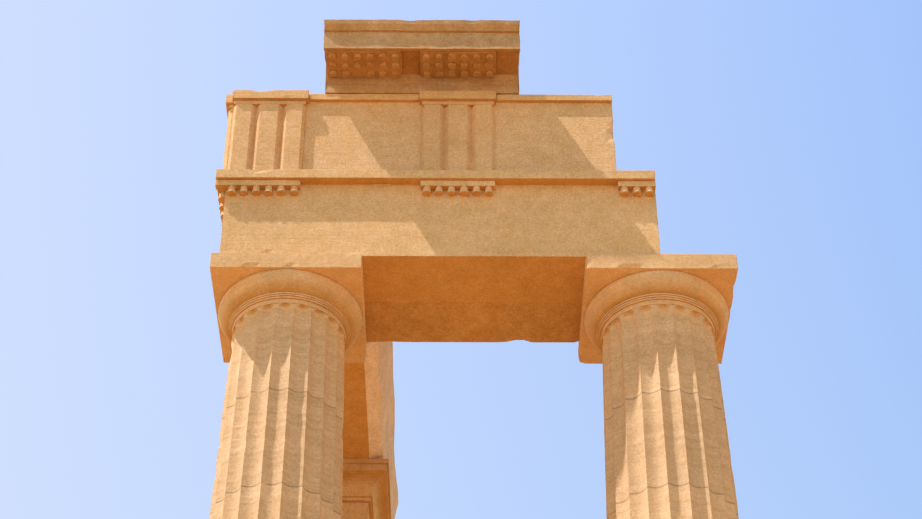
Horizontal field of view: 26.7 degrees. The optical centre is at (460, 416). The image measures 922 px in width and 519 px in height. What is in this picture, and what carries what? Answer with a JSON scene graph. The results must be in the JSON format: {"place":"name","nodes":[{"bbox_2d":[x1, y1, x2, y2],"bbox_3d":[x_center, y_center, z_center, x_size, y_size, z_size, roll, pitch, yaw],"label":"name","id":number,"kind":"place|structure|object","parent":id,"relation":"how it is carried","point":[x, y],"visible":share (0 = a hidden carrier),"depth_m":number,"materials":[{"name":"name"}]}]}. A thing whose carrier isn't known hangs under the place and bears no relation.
{"place":"outdoors","nodes":[
{"label":"outdoors","id":0,"kind":"place"},
{"bbox_2d":[0,0,921,518],"label":"sky","id":1,"kind":"structure","parent":0,"point":[784,137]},
{"bbox_3d":[12.925,6.662,12.164,31.800,1.050,10.800,0,-38,0],"label":"stepped base","id":2,"kind":"object","parent":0,"visible":0},
{"bbox_2d":[209,269,361,518],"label":"corner column","id":3,"kind":"structure","parent":2,"relation":"on","point":[291,335],"depth_m":12.41,"materials":[{"name":"stone"}]},
{"bbox_2d":[210,253,366,362],"bbox_3d":[-1.159,-0.730,13.234,1.000,0.130,1.000,0,-38,0],"label":"abacus","id":4,"kind":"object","parent":3,"relation":"on","point":[229,270],"depth_m":12.86,"materials":[{"name":"stone"}]},
{"bbox_2d":[342,362,369,458],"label":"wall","id":5,"kind":"structure","parent":3,"relation":"on","point":[355,437],"depth_m":14.27,"materials":[{"name":"stone"}]},
{"bbox_2d":[364,341,397,518],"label":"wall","id":6,"kind":"structure","parent":5,"relation":"attached to","point":[379,382],"depth_m":14.46,"materials":[{"name":"stone"}]},
{"bbox_2d":[219,183,660,302],"bbox_3d":[-0.140,-1.215,13.315,2.936,0.737,0.468,0,-38,0],"label":"architrave","id":7,"kind":"object","parent":3,"relation":"on","point":[532,243],"visible":0.69,"depth_m":13.09,"materials":[{"name":"stone"}]},
{"bbox_2d":[218,185,653,219],"bbox_3d":[-0.173,-1.386,13.431,2.976,0.058,0.552,0,-38,0],"label":"guttae","id":8,"kind":"object","parent":7,"relation":"on","point":[476,191],"visible":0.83,"depth_m":13.22,"materials":[{"name":"stone"}]},
{"bbox_2d":[215,180,655,193],"bbox_3d":[-0.174,-1.424,13.471,3.004,0.050,0.558,0,-38,0],"label":"regulae","id":9,"kind":"object","parent":8,"relation":"on","point":[222,185],"visible":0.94,"depth_m":13.25,"materials":[{"name":"stone"}]},
{"bbox_2d":[216,169,654,221],"bbox_3d":[-0.181,-0.520,14.757,3.004,0.080,3.738,0,-38,0],"label":"taenia","id":10,"kind":"object","parent":9,"relation":"on","point":[416,177],"visible":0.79,"depth_m":13.27,"materials":[{"name":"stone"}]},
{"bbox_2d":[223,94,233,168],"bbox_3d":[-1.638,-1.813,13.793,0.065,0.791,0.546,0,-38,0],"label":"triglyph","id":11,"kind":"object","parent":10,"relation":"on","point":[230,105],"visible":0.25,"depth_m":13.65,"materials":[{"name":"stone"}]},
{"bbox_2d":[228,90,495,170],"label":"triglyphs","id":12,"kind":"object","parent":10,"relation":"on","point":[268,130],"visible":0.92,"depth_m":13.58,"materials":[{"name":"stone"}]},
{"bbox_2d":[302,98,615,171],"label":"metopes","id":13,"kind":"object","parent":7,"relation":"on","point":[533,137],"visible":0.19,"depth_m":13.59,"materials":[{"name":"stone"}]},
{"bbox_2d":[324,19,519,97],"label":"cornice","id":14,"kind":"structure","parent":13,"relation":"on","point":[410,40],"depth_m":13.72,"materials":[{"name":"stone"}]},
{"bbox_2d":[326,51,495,76],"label":"mutules","id":15,"kind":"object","parent":14,"relation":"attached to","point":[432,61],"visible":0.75,"depth_m":13.73,"materials":[{"name":"stone"}]},
{"bbox_2d":[329,53,492,77],"bbox_3d":[-0.354,-2.480,13.741,1.163,0.039,0.224,0,-38,0],"label":"guttae","id":16,"kind":"object","parent":14,"relation":"attached to","point":[426,65],"visible":1,"depth_m":13.73,"materials":[{"name":"stone"}]},
{"bbox_2d":[309,94,611,102],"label":"metope bands","id":17,"kind":"object","parent":13,"relation":"attached to","point":[413,98],"visible":1,"depth_m":13.79,"materials":[{"name":"stone"}]},
{"bbox_2d":[342,503,368,518],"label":"door","id":18,"kind":"structure","parent":2,"relation":"on","point":[355,510],"depth_m":14.59,"materials":[{"name":"stone"}]},
{"bbox_2d":[342,459,390,518],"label":"door frame","id":19,"kind":"object","parent":18,"relation":"on","point":[366,481],"visible":0.35,"depth_m":14.68,"materials":[{"name":"stone"}]},
{"bbox_2d":[584,270,738,518],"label":"column","id":20,"kind":"structure","parent":2,"relation":"on","point":[666,440],"depth_m":12.42,"materials":[{"name":"stone"}]},
{"bbox_2d":[365,301,581,341],"bbox_3d":[0.322,-0.940,13.675,2.007,0.733,0.428,0,-38,0],"label":"architrave","id":21,"kind":"object","parent":20,"relation":"on","point":[400,321],"visible":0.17,"depth_m":13.44,"materials":[{"name":"stone"}]},
{"bbox_2d":[578,254,737,363],"bbox_3d":[1.327,-0.724,13.242,1.000,0.130,1.000,0,-38,0],"label":"column abacus","id":22,"kind":"object","parent":20,"relation":"on","point":[717,271],"depth_m":12.87,"materials":[{"name":"stone"}]}
]}

